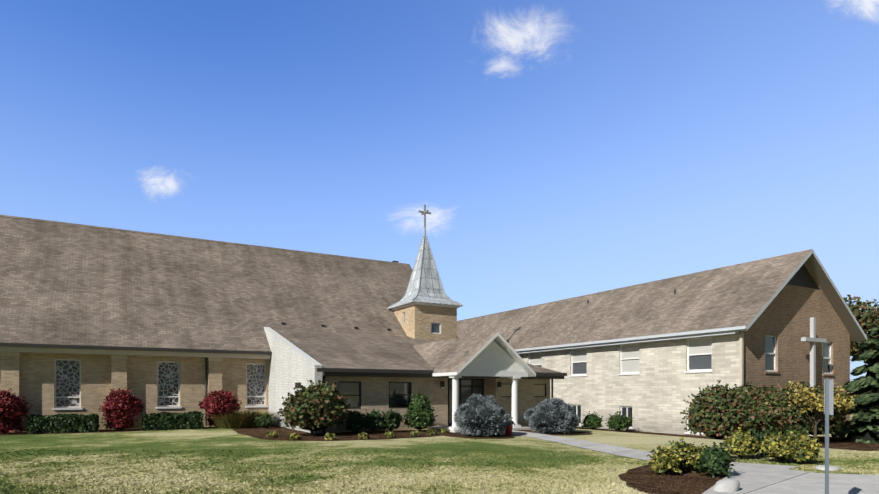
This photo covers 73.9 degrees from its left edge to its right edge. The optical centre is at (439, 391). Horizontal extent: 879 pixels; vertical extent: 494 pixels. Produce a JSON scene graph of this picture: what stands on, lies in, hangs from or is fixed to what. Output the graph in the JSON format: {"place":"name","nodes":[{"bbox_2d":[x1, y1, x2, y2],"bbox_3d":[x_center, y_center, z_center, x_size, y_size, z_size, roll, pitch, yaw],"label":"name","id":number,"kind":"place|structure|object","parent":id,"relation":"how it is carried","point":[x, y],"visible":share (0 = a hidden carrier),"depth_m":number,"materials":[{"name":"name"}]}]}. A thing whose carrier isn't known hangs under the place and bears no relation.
{"place":"outdoors","nodes":[
{"label":"outdoors","id":0,"kind":"place"},
{"bbox_2d":[148,177,175,191],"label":"cloud","id":1,"kind":"structure","parent":0,"point":[169,184],"depth_m":2529.02,"materials":[{"name":"white"}]},
{"bbox_2d":[233,425,451,440],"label":"mulch ground","id":2,"kind":"structure","parent":0,"point":[262,433],"depth_m":21.46,"materials":[{"name":"brown soil"}]},
{"bbox_2d":[221,409,277,427],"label":"shrub","id":3,"kind":"object","parent":2,"relation":"on","point":[252,423],"visible":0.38,"depth_m":25.55,"materials":[{"name":"green plant"}]},
{"bbox_2d":[255,413,276,428],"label":"shrub","id":4,"kind":"object","parent":2,"relation":"on","point":[265,420],"visible":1,"depth_m":24.80,"materials":[{"name":"green plant"}]},
{"bbox_2d":[266,430,278,437],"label":"hosta plant","id":5,"kind":"object","parent":2,"relation":"on","point":[273,434],"visible":0.98,"depth_m":19.98,"materials":[{"name":"yellow plant"}]},
{"bbox_2d":[288,433,300,439],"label":"hosta plant","id":6,"kind":"object","parent":2,"relation":"on","point":[294,436],"visible":1,"depth_m":19.03,"materials":[{"name":"yellow plant"}]},
{"bbox_2d":[278,380,350,435],"bbox_3d":[-4.497,0.588,21.081,2.588,2.052,2.765,0,0,-8],"label":"viburnum shrub","id":7,"kind":"object","parent":2,"relation":"on","point":[312,407],"visible":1,"depth_m":20.38,"materials":[{"name":"green plant"}]},
{"bbox_2d":[324,433,335,439],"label":"hosta plant","id":8,"kind":"object","parent":2,"relation":"on","point":[328,436],"visible":0.98,"depth_m":18.98,"materials":[{"name":"yellow plant"}]},
{"bbox_2d":[344,410,369,433],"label":"boxwood shrub","id":9,"kind":"object","parent":2,"relation":"on","point":[356,423],"visible":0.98,"depth_m":21.77,"materials":[{"name":"green plant"}]},
{"bbox_2d":[358,432,368,438],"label":"hosta plant","id":10,"kind":"object","parent":2,"relation":"on","point":[362,435],"visible":1,"depth_m":19.39,"materials":[{"name":"yellow plant"}]},
{"bbox_2d":[363,409,385,432],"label":"boxwood shrub","id":11,"kind":"object","parent":2,"relation":"on","point":[374,422],"visible":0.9,"depth_m":22.13,"materials":[{"name":"green plant"}]},
{"bbox_2d":[385,431,395,437],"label":"hosta plant","id":12,"kind":"object","parent":2,"relation":"on","point":[389,434],"visible":1,"depth_m":19.92,"materials":[{"name":"yellow plant"}]},
{"bbox_2d":[381,407,403,431],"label":"boxwood shrub","id":13,"kind":"object","parent":2,"relation":"on","point":[392,420],"visible":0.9,"depth_m":22.49,"materials":[{"name":"green plant"}]},
{"bbox_2d":[410,430,419,436],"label":"hosta plant","id":14,"kind":"object","parent":2,"relation":"on","point":[415,433],"visible":1,"depth_m":20.49,"materials":[{"name":"yellow plant"}]},
{"bbox_2d":[401,389,437,429],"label":"arborvitae shrub","id":15,"kind":"object","parent":2,"relation":"on","point":[419,415],"visible":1,"depth_m":22.96,"materials":[{"name":"green plant"}]},
{"bbox_2d":[426,428,436,434],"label":"hosta plant","id":16,"kind":"object","parent":2,"relation":"on","point":[431,431],"visible":1,"depth_m":21.11,"materials":[{"name":"yellow plant"}]},
{"bbox_2d":[440,428,449,433],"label":"hosta plant","id":17,"kind":"object","parent":2,"relation":"on","point":[444,430],"visible":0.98,"depth_m":21.86,"materials":[{"name":"yellow plant"}]},
{"bbox_2d":[406,209,440,228],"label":"cloud","id":18,"kind":"structure","parent":0,"point":[432,216],"depth_m":2501.00,"materials":[{"name":"white"}]},
{"bbox_2d":[0,392,878,493],"bbox_3d":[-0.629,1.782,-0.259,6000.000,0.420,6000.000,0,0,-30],"label":"lawn","id":19,"kind":"structure","parent":0,"point":[188,440],"depth_m":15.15,"materials":[{"name":"green plant"}]},
{"bbox_2d":[0,427,217,435],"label":"mulch bed","id":20,"kind":"object","parent":19,"relation":"on","point":[100,430],"depth_m":23.11,"materials":[{"name":"brown soil"}]},
{"bbox_2d":[0,387,32,434],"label":"burning bush","id":21,"kind":"object","parent":20,"relation":"on","point":[13,408],"visible":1,"depth_m":21.63,"materials":[{"name":"red plant"}]},
{"bbox_2d":[27,413,99,433],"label":"yew hedge","id":22,"kind":"object","parent":20,"relation":"on","point":[61,423],"visible":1,"depth_m":22.29,"materials":[{"name":"green plant"}]},
{"bbox_2d":[99,387,144,430],"bbox_3d":[-12.966,0.703,23.873,1.485,1.811,1.741,0,0,28],"label":"burning bush","id":23,"kind":"object","parent":20,"relation":"on","point":[121,409],"visible":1,"depth_m":23.48,"materials":[{"name":"red plant"}]},
{"bbox_2d":[141,411,203,430],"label":"yew hedge","id":24,"kind":"object","parent":20,"relation":"on","point":[164,420],"visible":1,"depth_m":24.21,"materials":[{"name":"green plant"}]},
{"bbox_2d":[198,389,241,426],"bbox_3d":[-9.607,0.740,25.627,1.867,1.757,1.762,0,0,-30],"label":"burning bush","id":25,"kind":"object","parent":20,"relation":"on","point":[215,402],"visible":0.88,"depth_m":25.26,"materials":[{"name":"red plant"}]},
{"bbox_2d":[0,215,457,431],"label":"church building","id":26,"kind":"structure","parent":19,"relation":"on","point":[90,316],"depth_m":27.62,"materials":[{"name":"brick"}]},
{"bbox_2d":[388,204,462,340],"bbox_3d":[-0.851,-5.638,33.891,3.240,10.420,3.240,0,0,-30],"label":"steeple","id":27,"kind":"object","parent":26,"relation":"on","point":[425,307],"visible":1,"depth_m":33.06,"materials":[{"name":"metal"}]},
{"bbox_2d":[204,412,255,428],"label":"ornamental grass","id":28,"kind":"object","parent":19,"relation":"on","point":[228,422],"depth_m":24.83,"materials":[{"name":"green plant"}]},
{"bbox_2d":[264,327,566,433],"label":"church entrance building","id":29,"kind":"structure","parent":19,"relation":"on","point":[369,373],"depth_m":24.57,"materials":[{"name":"beige brick"}]},
{"bbox_2d":[443,432,514,438],"bbox_3d":[1.307,1.564,21.033,2.232,0.001,3.492,0,0,-30],"label":"mulch bed","id":30,"kind":"object","parent":19,"relation":"on","point":[469,435],"depth_m":20.47,"materials":[{"name":"brown soil"}]},
{"bbox_2d":[453,393,512,435],"bbox_3d":[1.455,0.821,20.663,2.033,1.563,2.159,0,0,-30],"label":"blue spruce shrub","id":31,"kind":"object","parent":30,"relation":"on","point":[479,415],"visible":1,"depth_m":20.10,"materials":[{"name":"grey plant"}]},
{"bbox_2d":[504,421,514,434],"bbox_3d":[2.528,1.240,21.484,0.533,0.665,0.524,0,0,11],"label":"flower pot","id":32,"kind":"object","parent":19,"relation":"on","point":[508,431],"visible":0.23,"depth_m":21.39,"materials":[{"name":"red ceramic"}]},
{"bbox_2d":[515,429,592,434],"bbox_3d":[4.240,1.564,22.747,2.598,0.001,3.685,0,0,-30],"label":"mulch bed","id":33,"kind":"object","parent":19,"relation":"on","point":[578,433],"depth_m":21.95,"materials":[{"name":"brown soil"}]},
{"bbox_2d":[523,397,580,433],"bbox_3d":[4.230,0.897,22.132,2.244,1.410,2.072,0,0,-30],"label":"blue spruce shrub","id":34,"kind":"object","parent":33,"relation":"on","point":[554,415],"visible":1,"depth_m":21.55,"materials":[{"name":"grey plant"}]},
{"bbox_2d":[457,249,866,437],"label":"church building","id":35,"kind":"structure","parent":19,"relation":"on","point":[650,356],"depth_m":28.26,"materials":[{"name":"beige brick"}]},
{"bbox_2d":[618,457,735,493],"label":"mulch bed","id":36,"kind":"object","parent":19,"relation":"on","point":[642,479],"depth_m":10.29,"materials":[{"name":"brown soil"}]},
{"bbox_2d":[644,443,685,476],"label":"island shrub","id":37,"kind":"object","parent":36,"relation":"on","point":[663,460],"visible":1,"depth_m":10.86,"materials":[{"name":"yellow plant"}]},
{"bbox_2d":[668,439,684,467],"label":"island shrub","id":38,"kind":"object","parent":36,"relation":"on","point":[674,445],"visible":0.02,"depth_m":11.99,"materials":[{"name":"yellow plant"}]},
{"bbox_2d":[668,437,707,471],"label":"island shrub","id":39,"kind":"object","parent":36,"relation":"on","point":[690,451],"visible":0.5,"depth_m":11.25,"materials":[{"name":"yellow plant"}]},
{"bbox_2d":[693,442,735,477],"bbox_3d":[5.074,1.268,10.768,0.695,0.681,0.672,0,0,39],"label":"island shrub","id":40,"kind":"object","parent":36,"relation":"on","point":[713,460],"visible":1,"depth_m":10.62,"materials":[{"name":"green plant"}]},
{"bbox_2d":[713,479,739,491],"bbox_3d":[4.537,1.520,9.238,0.492,0.286,0.334,0,0,-30],"label":"boulder","id":41,"kind":"object","parent":36,"relation":"on","point":[727,485],"visible":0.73,"depth_m":9.11,"materials":[{"name":"white stone"}]},
{"bbox_2d":[576,427,878,450],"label":"mulch bed","id":42,"kind":"object","parent":19,"relation":"on","point":[834,443],"depth_m":22.87,"materials":[{"name":"brown soil"}]},
{"bbox_2d":[581,411,603,429],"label":"globe shrub","id":43,"kind":"object","parent":42,"relation":"on","point":[593,421],"visible":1,"depth_m":29.44,"materials":[{"name":"green plant"}]},
{"bbox_2d":[605,411,634,431],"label":"globe shrub","id":44,"kind":"object","parent":42,"relation":"on","point":[619,422],"visible":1,"depth_m":28.43,"materials":[{"name":"green plant"}]},
{"bbox_2d":[680,380,850,438],"bbox_3d":[12.758,0.692,22.730,6.845,2.314,2.823,0,0,-12],"label":"hedge","id":45,"kind":"object","parent":42,"relation":"on","point":[721,411],"visible":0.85,"depth_m":21.82,"materials":[{"name":"green plant"}]},
{"bbox_2d":[783,379,857,443],"bbox_3d":[14.188,0.765,21.930,2.367,2.560,2.214,0,0,25],"label":"yellow maple tree","id":46,"kind":"object","parent":42,"relation":"on","point":[839,401],"visible":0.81,"depth_m":21.59,"materials":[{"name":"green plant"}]},
{"bbox_2d":[722,426,762,459],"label":"spirea shrub","id":47,"kind":"object","parent":19,"relation":"on","point":[744,444],"visible":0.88,"depth_m":13.44,"materials":[{"name":"yellow plant"}]},
{"bbox_2d":[752,426,777,456],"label":"spirea shrub","id":48,"kind":"object","parent":19,"relation":"on","point":[759,436],"visible":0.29,"depth_m":14.00,"materials":[{"name":"green plant"}]},
{"bbox_2d":[756,428,807,462],"bbox_3d":[7.586,1.203,12.945,1.042,0.816,1.068,0,0,-30],"label":"spirea shrub","id":49,"kind":"object","parent":19,"relation":"on","point":[777,448],"visible":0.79,"depth_m":12.85,"materials":[{"name":"yellow plant"}]},
{"bbox_2d":[782,425,818,446],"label":"spirea shrub","id":50,"kind":"object","parent":19,"relation":"on","point":[793,430],"visible":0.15,"depth_m":13.86,"materials":[{"name":"green plant"}]},
{"bbox_2d":[781,429,821,463],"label":"spirea shrub","id":51,"kind":"object","parent":19,"relation":"on","point":[801,443],"visible":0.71,"depth_m":12.56,"materials":[{"name":"yellow plant"}]},
{"bbox_2d":[815,465,840,470],"bbox_3d":[7.848,1.558,11.805,0.632,0.154,0.433,0,0,-30],"label":"boulder","id":52,"kind":"object","parent":19,"relation":"on","point":[831,468],"visible":0.62,"depth_m":11.64,"materials":[{"name":"white stone"}]},
{"bbox_2d":[824,379,832,493],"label":"street sign post","id":53,"kind":"object","parent":19,"relation":"on","point":[828,397],"depth_m":7.45,"materials":[{"name":"silver metal"}]},
{"bbox_2d":[820,326,878,443],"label":"spruce tree","id":54,"kind":"object","parent":19,"relation":"on","point":[863,423],"visible":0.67,"depth_m":22.95,"materials":[{"name":"green plant"}]},
{"bbox_2d":[843,295,878,355],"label":"tree","id":55,"kind":"object","parent":19,"relation":"on","point":[866,319],"visible":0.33,"depth_m":50.91,"materials":[{"name":"green plant"}]},
{"bbox_2d":[0,0,878,380],"label":"sky","id":56,"kind":"structure","parent":0,"point":[645,141],"materials":[{"name":"blue"}]},
{"bbox_2d":[491,61,508,69],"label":"cloud","id":57,"kind":"structure","parent":0,"point":[502,64],"depth_m":2493.62,"materials":[{"name":"white"}]},
{"bbox_2d":[496,22,551,51],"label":"cloud","id":58,"kind":"structure","parent":0,"point":[514,39],"depth_m":2491.76,"materials":[{"name":"white"}]},
{"bbox_2d":[503,430,798,471],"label":"walkway path","id":59,"kind":"structure","parent":0,"point":[620,451],"depth_m":15.78,"materials":[{"name":"concrete"}]},
{"bbox_2d":[702,468,878,493],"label":"pavement","id":60,"kind":"structure","parent":0,"point":[771,481],"depth_m":10.01,"materials":[{"name":"concrete"}]},
{"bbox_2d":[852,0,878,17],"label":"cloud","id":61,"kind":"structure","parent":0,"point":[867,7],"depth_m":2456.28,"materials":[{"name":"white"}]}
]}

